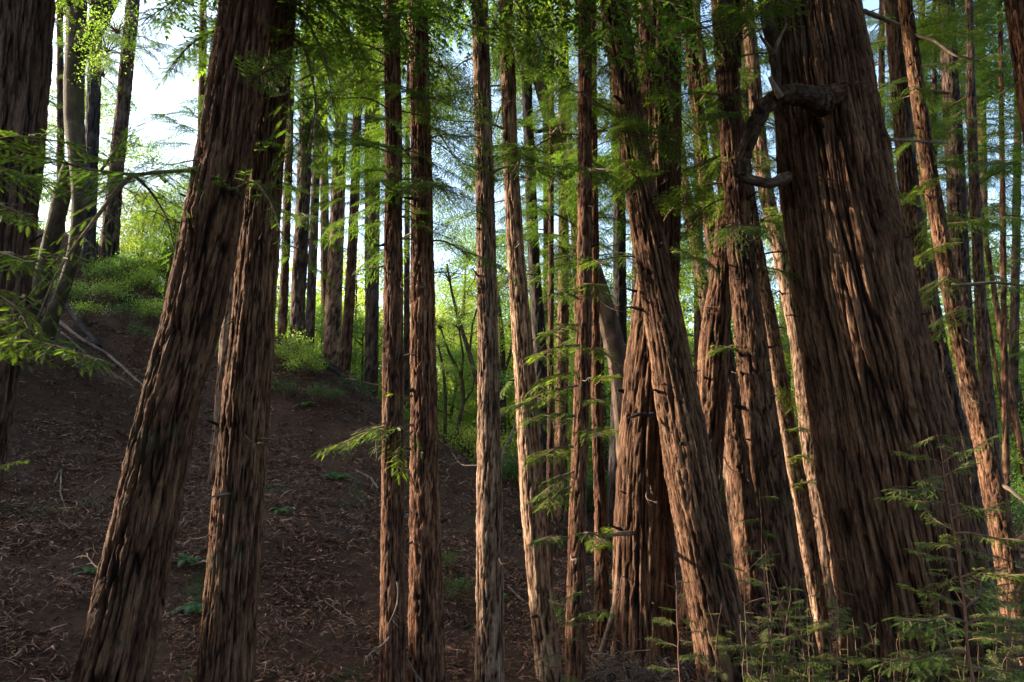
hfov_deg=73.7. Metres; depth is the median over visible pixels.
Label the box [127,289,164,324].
shrub
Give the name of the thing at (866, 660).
redwood sprout
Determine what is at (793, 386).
broadleaf tree
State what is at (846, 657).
redwood sapling
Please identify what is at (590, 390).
broadleaf tree
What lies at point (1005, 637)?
redwood sprout
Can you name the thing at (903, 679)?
redwood sprout
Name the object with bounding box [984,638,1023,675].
redwood sprout
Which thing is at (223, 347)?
redwood tree
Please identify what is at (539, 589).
redwood tree
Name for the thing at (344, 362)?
redwood tree
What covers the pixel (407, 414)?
shrub
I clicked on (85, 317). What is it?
shrub
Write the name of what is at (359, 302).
broadleaf tree
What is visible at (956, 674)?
redwood sprout
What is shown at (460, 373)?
broadleaf tree
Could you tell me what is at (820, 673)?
redwood sprout
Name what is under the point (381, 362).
broadleaf tree
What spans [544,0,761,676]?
redwood tree
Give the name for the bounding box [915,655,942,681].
redwood sprout
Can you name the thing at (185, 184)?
broadleaf tree
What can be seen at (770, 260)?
redwood tree
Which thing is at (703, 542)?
redwood tree
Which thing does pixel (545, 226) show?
redwood tree
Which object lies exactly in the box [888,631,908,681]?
redwood sprout
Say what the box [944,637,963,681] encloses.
redwood sprout
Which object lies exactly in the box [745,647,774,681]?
redwood sprout
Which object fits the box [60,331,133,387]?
fallen branch
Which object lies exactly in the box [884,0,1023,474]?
redwood tree
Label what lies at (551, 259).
redwood tree
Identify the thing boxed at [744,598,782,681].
redwood sprout
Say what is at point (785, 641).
redwood sprout
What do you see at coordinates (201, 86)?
redwood tree
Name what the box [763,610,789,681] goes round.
redwood sprout
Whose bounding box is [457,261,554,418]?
broadleaf tree
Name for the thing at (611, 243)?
redwood tree
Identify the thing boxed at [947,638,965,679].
redwood sprout
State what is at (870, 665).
redwood sprout
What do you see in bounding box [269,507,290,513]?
fern
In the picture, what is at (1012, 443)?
shrub
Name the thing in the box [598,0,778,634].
redwood tree
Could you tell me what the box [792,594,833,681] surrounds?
redwood sprout
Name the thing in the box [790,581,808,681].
redwood sprout
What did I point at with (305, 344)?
shrub
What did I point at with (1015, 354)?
redwood tree
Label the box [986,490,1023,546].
shrub
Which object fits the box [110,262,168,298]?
shrub
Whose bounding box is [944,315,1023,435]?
broadleaf tree
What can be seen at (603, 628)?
redwood tree
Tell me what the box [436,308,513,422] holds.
broadleaf tree
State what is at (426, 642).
redwood tree
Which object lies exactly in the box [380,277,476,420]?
broadleaf tree
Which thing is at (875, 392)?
redwood tree
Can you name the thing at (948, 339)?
broadleaf tree
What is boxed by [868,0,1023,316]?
redwood tree
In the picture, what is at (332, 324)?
redwood tree
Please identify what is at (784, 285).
redwood tree
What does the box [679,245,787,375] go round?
broadleaf tree
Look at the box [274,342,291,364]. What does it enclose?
shrub
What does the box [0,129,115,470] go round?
redwood sapling
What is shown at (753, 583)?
redwood sprout
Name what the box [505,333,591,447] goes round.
broadleaf tree
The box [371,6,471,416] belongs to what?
redwood tree
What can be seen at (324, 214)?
redwood tree
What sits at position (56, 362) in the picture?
shrub
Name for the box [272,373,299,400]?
shrub
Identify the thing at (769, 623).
redwood sapling
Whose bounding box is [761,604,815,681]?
redwood sprout
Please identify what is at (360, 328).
broadleaf tree
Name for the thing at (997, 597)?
redwood sprout
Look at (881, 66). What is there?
redwood tree
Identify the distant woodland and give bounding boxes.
[97,240,1023,398]
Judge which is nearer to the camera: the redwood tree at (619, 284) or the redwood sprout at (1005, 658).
the redwood sprout at (1005, 658)
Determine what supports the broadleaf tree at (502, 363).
on the ground at (118, 344)
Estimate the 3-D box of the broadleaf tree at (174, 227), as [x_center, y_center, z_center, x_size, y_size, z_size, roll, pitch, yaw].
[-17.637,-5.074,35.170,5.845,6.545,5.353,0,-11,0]
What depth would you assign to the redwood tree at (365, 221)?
37.28 m
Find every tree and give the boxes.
[0,0,463,504]
[0,0,625,681]
[29,0,151,342]
[38,12,131,241]
[38,62,179,264]
[53,0,143,269]
[90,0,175,263]
[97,209,181,293]
[99,185,179,274]
[119,179,187,296]
[137,0,217,154]
[139,164,190,291]
[173,55,283,241]
[179,0,724,681]
[190,0,670,681]
[195,0,236,484]
[275,281,320,341]
[275,287,359,351]
[275,300,364,380]
[277,62,338,340]
[279,2,370,351]
[280,6,362,351]
[288,245,403,393]
[293,21,364,351]
[295,0,383,365]
[296,18,384,376]
[300,0,704,681]
[305,0,773,681]
[313,9,432,398]
[313,15,410,332]
[314,309,410,400]
[351,312,403,398]
[352,331,447,423]
[359,0,756,681]
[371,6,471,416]
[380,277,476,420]
[400,0,638,658]
[401,0,577,681]
[410,330,513,433]
[433,221,509,406]
[434,252,502,389]
[435,228,542,444]
[435,311,477,448]
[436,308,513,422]
[436,335,464,443]
[447,0,760,681]
[453,344,570,439]
[454,0,638,593]
[454,243,605,461]
[456,17,607,546]
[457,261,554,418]
[461,6,630,463]
[461,266,511,447]
[466,0,821,681]
[495,0,625,462]
[498,1,632,524]
[500,0,629,539]
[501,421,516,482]
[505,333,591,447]
[512,302,609,442]
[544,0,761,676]
[554,24,691,556]
[554,265,636,509]
[554,322,629,453]
[558,0,833,654]
[559,0,1019,681]
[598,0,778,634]
[598,4,693,309]
[599,13,715,216]
[603,223,703,412]
[626,1,768,380]
[630,8,769,566]
[639,0,775,189]
[677,0,784,636]
[679,0,784,313]
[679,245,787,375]
[680,0,835,606]
[687,326,735,364]
[691,233,799,442]
[710,0,1023,591]
[733,330,799,439]
[756,112,790,433]
[759,221,801,450]
[864,0,980,215]
[866,0,1010,423]
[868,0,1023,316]
[872,0,1023,479]
[881,0,1023,617]
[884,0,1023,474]
[886,36,1017,479]
[895,0,1023,471]
[924,0,1023,520]
[927,189,1023,385]
[927,214,1023,439]
[928,29,1023,462]
[937,1,1023,405]
[938,239,1023,429]
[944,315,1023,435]
[973,278,1023,399]
[975,81,1017,116]
[989,0,1023,317]
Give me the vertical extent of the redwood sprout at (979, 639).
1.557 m
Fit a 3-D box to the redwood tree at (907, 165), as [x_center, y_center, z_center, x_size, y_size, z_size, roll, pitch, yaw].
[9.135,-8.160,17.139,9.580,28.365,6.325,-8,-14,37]
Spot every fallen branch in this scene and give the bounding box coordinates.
[0,646,26,661]
[53,469,68,513]
[59,320,142,385]
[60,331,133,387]
[325,602,355,621]
[355,469,378,487]
[507,585,528,604]
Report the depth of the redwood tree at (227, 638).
7.07 m
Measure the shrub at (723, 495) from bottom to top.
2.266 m
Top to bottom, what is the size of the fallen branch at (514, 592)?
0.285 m
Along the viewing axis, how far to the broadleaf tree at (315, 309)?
50.15 m
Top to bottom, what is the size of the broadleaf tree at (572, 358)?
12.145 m
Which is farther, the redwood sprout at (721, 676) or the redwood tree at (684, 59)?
the redwood tree at (684, 59)
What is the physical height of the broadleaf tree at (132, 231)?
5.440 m
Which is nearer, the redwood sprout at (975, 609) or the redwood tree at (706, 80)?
the redwood sprout at (975, 609)
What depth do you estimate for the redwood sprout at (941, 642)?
7.67 m
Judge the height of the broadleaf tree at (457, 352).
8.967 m
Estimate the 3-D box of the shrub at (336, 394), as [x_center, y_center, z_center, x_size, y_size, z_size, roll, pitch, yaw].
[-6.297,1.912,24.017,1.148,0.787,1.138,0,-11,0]
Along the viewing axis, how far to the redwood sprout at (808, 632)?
7.09 m
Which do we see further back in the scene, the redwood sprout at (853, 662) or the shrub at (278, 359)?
the shrub at (278, 359)
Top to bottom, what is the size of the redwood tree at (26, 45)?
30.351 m
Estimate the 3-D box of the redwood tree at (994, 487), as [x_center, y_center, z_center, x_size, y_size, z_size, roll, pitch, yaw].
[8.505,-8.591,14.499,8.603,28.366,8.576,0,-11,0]
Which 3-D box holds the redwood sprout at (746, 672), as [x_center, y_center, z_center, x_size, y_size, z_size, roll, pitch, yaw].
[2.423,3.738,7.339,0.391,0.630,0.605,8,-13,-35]
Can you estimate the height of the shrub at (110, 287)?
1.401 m
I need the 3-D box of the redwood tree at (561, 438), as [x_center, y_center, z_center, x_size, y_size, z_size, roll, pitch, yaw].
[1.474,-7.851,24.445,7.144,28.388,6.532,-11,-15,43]
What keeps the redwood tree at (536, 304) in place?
on the ground at (118, 344)
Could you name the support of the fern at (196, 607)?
on the ground at (118, 344)
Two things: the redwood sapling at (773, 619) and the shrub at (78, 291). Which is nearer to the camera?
the redwood sapling at (773, 619)
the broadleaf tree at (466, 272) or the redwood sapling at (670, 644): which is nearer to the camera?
the redwood sapling at (670, 644)
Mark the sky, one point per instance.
(160, 101)
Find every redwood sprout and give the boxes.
[683,602,716,681]
[695,628,734,681]
[705,604,728,680]
[712,670,725,681]
[715,617,758,681]
[721,547,773,681]
[740,659,764,681]
[743,643,758,678]
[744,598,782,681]
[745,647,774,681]
[745,657,765,680]
[746,577,807,681]
[754,544,782,674]
[759,592,791,679]
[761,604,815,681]
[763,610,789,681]
[771,598,806,677]
[789,565,832,681]
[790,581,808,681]
[791,630,813,681]
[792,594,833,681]
[795,635,816,677]
[805,617,846,681]
[808,582,859,680]
[809,661,825,681]
[820,623,841,680]
[828,596,846,681]
[834,636,861,681]
[840,618,871,681]
[859,621,880,681]
[859,624,900,681]
[887,658,921,681]
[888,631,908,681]
[893,637,911,681]
[909,652,941,681]
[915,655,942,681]
[918,557,954,681]
[925,609,956,681]
[929,654,968,681]
[941,661,968,681]
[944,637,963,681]
[945,577,1009,681]
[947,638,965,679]
[964,588,1003,680]
[970,578,1023,681]
[971,615,997,680]
[980,593,1023,679]
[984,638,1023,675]
[986,611,1023,679]
[997,580,1023,679]
[1010,559,1023,676]
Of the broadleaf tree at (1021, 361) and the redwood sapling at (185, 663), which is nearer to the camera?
the redwood sapling at (185, 663)
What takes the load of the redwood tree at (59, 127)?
on the ground at (118, 344)
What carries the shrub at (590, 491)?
on the ground at (118, 344)
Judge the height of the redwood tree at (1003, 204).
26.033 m
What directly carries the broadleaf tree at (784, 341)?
on the ground at (118, 344)
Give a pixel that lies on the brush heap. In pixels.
(601, 673)
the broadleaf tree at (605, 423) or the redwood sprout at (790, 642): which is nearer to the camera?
the redwood sprout at (790, 642)
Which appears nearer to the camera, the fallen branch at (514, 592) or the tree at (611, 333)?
the fallen branch at (514, 592)
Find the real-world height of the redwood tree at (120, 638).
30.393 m
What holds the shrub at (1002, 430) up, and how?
on the ground at (118, 344)
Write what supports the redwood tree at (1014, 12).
on the ground at (118, 344)
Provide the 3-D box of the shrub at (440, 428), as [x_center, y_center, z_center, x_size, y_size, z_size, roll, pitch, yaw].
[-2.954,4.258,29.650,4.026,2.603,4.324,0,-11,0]
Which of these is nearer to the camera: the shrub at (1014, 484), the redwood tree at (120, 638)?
the redwood tree at (120, 638)
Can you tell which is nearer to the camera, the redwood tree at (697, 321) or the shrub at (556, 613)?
the shrub at (556, 613)
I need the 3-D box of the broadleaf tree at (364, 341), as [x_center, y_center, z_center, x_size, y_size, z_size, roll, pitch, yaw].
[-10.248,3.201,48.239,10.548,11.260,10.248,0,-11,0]
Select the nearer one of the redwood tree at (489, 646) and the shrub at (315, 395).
the redwood tree at (489, 646)
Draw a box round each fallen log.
[65,300,101,348]
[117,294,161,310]
[307,358,339,375]
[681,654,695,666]
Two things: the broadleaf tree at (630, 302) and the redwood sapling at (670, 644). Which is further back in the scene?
the broadleaf tree at (630, 302)
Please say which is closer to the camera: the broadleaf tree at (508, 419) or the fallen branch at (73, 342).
the fallen branch at (73, 342)
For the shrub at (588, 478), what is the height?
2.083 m
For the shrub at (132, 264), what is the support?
on the ground at (118, 344)
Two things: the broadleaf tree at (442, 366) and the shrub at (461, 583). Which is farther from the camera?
the broadleaf tree at (442, 366)
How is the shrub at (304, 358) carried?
on the ground at (118, 344)
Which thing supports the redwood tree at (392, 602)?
on the ground at (118, 344)
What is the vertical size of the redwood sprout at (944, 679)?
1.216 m
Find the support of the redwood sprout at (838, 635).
on the ground at (118, 344)
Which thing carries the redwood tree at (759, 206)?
on the ground at (118, 344)
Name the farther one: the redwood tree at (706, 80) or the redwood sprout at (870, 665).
the redwood tree at (706, 80)
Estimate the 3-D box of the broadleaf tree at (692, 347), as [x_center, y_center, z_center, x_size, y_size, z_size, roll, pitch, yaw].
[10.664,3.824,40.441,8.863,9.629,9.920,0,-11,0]
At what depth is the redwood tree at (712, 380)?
12.02 m
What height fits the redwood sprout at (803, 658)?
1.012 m
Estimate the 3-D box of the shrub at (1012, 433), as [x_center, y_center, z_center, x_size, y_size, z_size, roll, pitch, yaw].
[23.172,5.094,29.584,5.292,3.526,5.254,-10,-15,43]
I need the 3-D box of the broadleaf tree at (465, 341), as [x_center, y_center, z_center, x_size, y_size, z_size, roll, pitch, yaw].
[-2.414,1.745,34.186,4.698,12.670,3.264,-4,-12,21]
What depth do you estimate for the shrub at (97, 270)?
30.34 m
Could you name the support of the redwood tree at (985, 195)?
on the ground at (118, 344)
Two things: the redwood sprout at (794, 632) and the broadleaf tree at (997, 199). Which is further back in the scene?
the broadleaf tree at (997, 199)
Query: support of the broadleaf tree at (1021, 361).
on the ground at (118, 344)
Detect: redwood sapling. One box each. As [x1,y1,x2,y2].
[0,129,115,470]
[181,647,196,681]
[534,574,585,681]
[646,569,698,681]
[732,491,826,681]
[755,538,808,681]
[790,553,873,681]
[865,424,1023,681]
[916,548,1023,681]
[945,537,1023,681]
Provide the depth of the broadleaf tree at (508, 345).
36.00 m
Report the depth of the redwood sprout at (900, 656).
7.46 m
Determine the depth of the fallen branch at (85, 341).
23.83 m
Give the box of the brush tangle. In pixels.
[677,597,837,650]
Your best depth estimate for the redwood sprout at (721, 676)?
6.35 m
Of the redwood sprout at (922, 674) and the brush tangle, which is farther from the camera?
the brush tangle
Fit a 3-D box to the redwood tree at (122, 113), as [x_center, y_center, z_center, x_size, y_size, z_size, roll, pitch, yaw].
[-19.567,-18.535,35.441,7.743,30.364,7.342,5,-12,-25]
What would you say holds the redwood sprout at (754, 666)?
on the ground at (118, 344)
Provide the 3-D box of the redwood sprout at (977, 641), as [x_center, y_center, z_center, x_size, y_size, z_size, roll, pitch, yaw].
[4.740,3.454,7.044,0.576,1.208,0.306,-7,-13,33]
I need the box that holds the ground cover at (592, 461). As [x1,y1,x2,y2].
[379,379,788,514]
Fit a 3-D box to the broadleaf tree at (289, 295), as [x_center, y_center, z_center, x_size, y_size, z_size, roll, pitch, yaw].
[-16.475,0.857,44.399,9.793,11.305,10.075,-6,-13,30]
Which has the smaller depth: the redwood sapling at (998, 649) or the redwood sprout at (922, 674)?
the redwood sprout at (922, 674)
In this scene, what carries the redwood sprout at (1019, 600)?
on the ground at (118, 344)
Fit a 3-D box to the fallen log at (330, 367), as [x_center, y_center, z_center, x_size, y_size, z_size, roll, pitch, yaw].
[-7.545,1.089,27.215,1.443,0.819,0.548,3,-11,-14]
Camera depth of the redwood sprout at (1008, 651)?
6.46 m
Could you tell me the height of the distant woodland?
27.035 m
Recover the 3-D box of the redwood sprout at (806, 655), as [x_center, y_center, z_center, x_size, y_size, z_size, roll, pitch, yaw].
[3.251,3.703,7.500,0.443,0.885,0.284,4,-12,-20]
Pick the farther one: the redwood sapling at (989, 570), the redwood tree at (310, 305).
the redwood tree at (310, 305)
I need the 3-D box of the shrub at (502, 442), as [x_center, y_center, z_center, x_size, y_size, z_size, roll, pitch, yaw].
[-0.093,4.428,26.625,3.927,2.789,4.594,6,-12,-26]
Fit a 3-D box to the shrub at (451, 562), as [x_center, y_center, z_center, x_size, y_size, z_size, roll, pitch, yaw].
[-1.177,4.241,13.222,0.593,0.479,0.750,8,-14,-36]
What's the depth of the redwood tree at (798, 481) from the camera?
10.40 m
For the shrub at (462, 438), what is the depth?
27.37 m
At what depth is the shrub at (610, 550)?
17.90 m
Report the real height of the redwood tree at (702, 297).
22.403 m
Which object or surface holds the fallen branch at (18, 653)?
on the ground at (118, 344)
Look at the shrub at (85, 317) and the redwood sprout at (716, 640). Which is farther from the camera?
the shrub at (85, 317)
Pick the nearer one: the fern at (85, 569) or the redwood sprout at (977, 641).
the redwood sprout at (977, 641)
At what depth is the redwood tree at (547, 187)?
22.57 m
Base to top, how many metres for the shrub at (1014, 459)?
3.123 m
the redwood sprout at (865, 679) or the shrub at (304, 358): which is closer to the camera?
the redwood sprout at (865, 679)
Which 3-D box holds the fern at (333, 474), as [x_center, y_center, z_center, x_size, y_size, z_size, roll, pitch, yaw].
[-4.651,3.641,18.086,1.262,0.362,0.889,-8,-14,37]
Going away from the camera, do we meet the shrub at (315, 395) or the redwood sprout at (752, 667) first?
the redwood sprout at (752, 667)
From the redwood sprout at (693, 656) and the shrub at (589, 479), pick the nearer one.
the redwood sprout at (693, 656)
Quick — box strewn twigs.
[0,315,622,681]
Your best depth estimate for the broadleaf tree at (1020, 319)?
44.82 m
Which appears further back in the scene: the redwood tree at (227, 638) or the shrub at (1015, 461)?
the shrub at (1015, 461)
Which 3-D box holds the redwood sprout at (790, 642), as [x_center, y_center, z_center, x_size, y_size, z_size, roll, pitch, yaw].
[3.150,3.595,7.703,0.380,1.330,0.343,-4,-12,19]
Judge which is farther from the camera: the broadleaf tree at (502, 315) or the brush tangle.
the broadleaf tree at (502, 315)
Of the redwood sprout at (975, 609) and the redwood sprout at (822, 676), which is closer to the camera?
the redwood sprout at (822, 676)
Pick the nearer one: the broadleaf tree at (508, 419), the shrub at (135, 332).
the shrub at (135, 332)
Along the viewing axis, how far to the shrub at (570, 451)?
36.97 m
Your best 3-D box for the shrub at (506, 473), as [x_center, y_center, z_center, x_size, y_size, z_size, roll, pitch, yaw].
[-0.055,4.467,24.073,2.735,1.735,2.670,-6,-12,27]
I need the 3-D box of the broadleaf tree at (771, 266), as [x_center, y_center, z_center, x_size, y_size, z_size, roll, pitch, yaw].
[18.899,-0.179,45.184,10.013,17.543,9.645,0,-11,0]
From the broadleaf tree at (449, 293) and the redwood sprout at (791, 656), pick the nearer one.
the redwood sprout at (791, 656)
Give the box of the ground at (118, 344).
[0,228,1023,681]
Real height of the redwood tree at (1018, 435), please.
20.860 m
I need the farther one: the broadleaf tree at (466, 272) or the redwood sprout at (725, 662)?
the broadleaf tree at (466, 272)
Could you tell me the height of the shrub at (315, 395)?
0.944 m
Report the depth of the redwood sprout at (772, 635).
6.80 m
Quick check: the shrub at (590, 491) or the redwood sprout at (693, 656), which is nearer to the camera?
the redwood sprout at (693, 656)
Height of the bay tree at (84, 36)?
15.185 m
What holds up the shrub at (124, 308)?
on the ground at (118, 344)
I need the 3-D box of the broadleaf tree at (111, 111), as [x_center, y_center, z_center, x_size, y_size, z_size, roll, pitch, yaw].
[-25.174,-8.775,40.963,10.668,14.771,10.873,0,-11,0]
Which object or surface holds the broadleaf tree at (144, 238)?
on the ground at (118, 344)
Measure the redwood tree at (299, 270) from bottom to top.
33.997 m
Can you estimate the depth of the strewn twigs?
9.65 m
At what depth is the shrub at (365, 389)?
25.53 m
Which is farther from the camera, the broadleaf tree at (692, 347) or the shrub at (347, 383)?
the broadleaf tree at (692, 347)
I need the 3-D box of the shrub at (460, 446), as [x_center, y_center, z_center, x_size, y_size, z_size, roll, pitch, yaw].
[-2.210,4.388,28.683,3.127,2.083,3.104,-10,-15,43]
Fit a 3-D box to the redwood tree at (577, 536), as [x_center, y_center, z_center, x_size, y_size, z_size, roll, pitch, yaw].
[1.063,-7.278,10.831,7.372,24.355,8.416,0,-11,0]
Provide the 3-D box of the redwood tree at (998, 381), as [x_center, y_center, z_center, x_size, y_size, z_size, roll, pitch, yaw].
[18.816,-2.633,27.966,7.832,19.110,7.528,0,-11,0]
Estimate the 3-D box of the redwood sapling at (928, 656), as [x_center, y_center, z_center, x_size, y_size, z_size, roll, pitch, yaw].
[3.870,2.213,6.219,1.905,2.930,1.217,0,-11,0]
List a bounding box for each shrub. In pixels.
[43,334,94,365]
[51,272,96,300]
[69,299,111,324]
[73,355,111,378]
[81,257,127,283]
[83,272,137,304]
[98,246,160,284]
[102,297,138,323]
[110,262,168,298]
[122,319,155,343]
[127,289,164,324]
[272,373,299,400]
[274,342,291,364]
[275,324,326,365]
[278,340,333,377]
[299,380,336,405]
[320,385,350,405]
[335,368,364,392]
[347,381,375,400]
[379,401,410,423]
[438,408,472,442]
[438,421,476,456]
[439,412,507,462]
[442,548,462,572]
[443,570,475,602]
[461,423,517,483]
[474,443,518,490]
[503,444,590,493]
[512,434,592,477]
[553,600,586,630]
[567,461,593,510]
[567,471,607,507]
[570,466,607,511]
[589,478,607,513]
[590,537,612,560]
[721,474,726,505]
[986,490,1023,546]
[998,415,1023,470]
[999,422,1023,464]
[1000,423,1023,445]
[1000,438,1023,502]
[1001,442,1022,485]
[1010,467,1023,515]
[1010,472,1023,504]
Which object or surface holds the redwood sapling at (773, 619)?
on the ground at (118, 344)
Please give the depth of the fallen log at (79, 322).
25.04 m
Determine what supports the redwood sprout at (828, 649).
on the ground at (118, 344)
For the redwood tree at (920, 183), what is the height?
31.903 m
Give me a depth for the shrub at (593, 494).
26.22 m
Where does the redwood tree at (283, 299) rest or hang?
on the ground at (118, 344)
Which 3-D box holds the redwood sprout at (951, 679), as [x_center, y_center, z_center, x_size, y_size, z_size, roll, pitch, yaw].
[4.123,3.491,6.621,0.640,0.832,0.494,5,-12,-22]
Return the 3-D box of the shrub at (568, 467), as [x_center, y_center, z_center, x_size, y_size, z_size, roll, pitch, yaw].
[1.150,4.901,25.336,4.004,2.603,4.102,-6,-12,27]
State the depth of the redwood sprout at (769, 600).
7.62 m
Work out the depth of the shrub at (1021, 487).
21.69 m
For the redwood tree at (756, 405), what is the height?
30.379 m
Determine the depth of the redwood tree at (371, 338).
34.71 m
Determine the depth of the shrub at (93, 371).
21.06 m
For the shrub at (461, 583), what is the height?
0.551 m
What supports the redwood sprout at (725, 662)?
on the ground at (118, 344)
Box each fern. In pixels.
[68,566,96,574]
[170,602,202,614]
[172,554,202,566]
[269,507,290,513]
[321,471,360,482]
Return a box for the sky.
[38,0,1023,372]
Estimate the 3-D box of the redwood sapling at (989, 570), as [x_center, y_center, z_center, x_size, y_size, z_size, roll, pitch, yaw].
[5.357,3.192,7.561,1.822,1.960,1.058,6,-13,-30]
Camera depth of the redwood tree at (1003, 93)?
12.82 m
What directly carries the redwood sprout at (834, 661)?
on the ground at (118, 344)
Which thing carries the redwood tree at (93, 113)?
on the ground at (118, 344)
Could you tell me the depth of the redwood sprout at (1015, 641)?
7.83 m
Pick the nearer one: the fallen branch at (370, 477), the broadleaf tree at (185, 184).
the fallen branch at (370, 477)
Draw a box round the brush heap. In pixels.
[511,626,775,681]
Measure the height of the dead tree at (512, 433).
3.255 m
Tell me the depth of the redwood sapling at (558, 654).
7.11 m
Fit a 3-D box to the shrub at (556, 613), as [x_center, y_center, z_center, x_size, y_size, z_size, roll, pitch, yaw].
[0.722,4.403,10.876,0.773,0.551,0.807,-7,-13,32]
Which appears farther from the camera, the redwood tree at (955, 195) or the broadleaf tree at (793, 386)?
the broadleaf tree at (793, 386)
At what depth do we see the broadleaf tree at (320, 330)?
36.96 m
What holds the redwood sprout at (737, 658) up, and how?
on the ground at (118, 344)
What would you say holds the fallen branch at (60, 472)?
on the ground at (118, 344)
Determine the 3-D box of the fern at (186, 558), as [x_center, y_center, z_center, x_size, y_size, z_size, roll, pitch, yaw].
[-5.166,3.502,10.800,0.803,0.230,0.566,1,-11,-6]
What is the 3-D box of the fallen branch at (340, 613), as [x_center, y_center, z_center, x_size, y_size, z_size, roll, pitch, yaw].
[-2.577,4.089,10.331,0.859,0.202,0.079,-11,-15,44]
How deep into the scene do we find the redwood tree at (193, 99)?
39.61 m

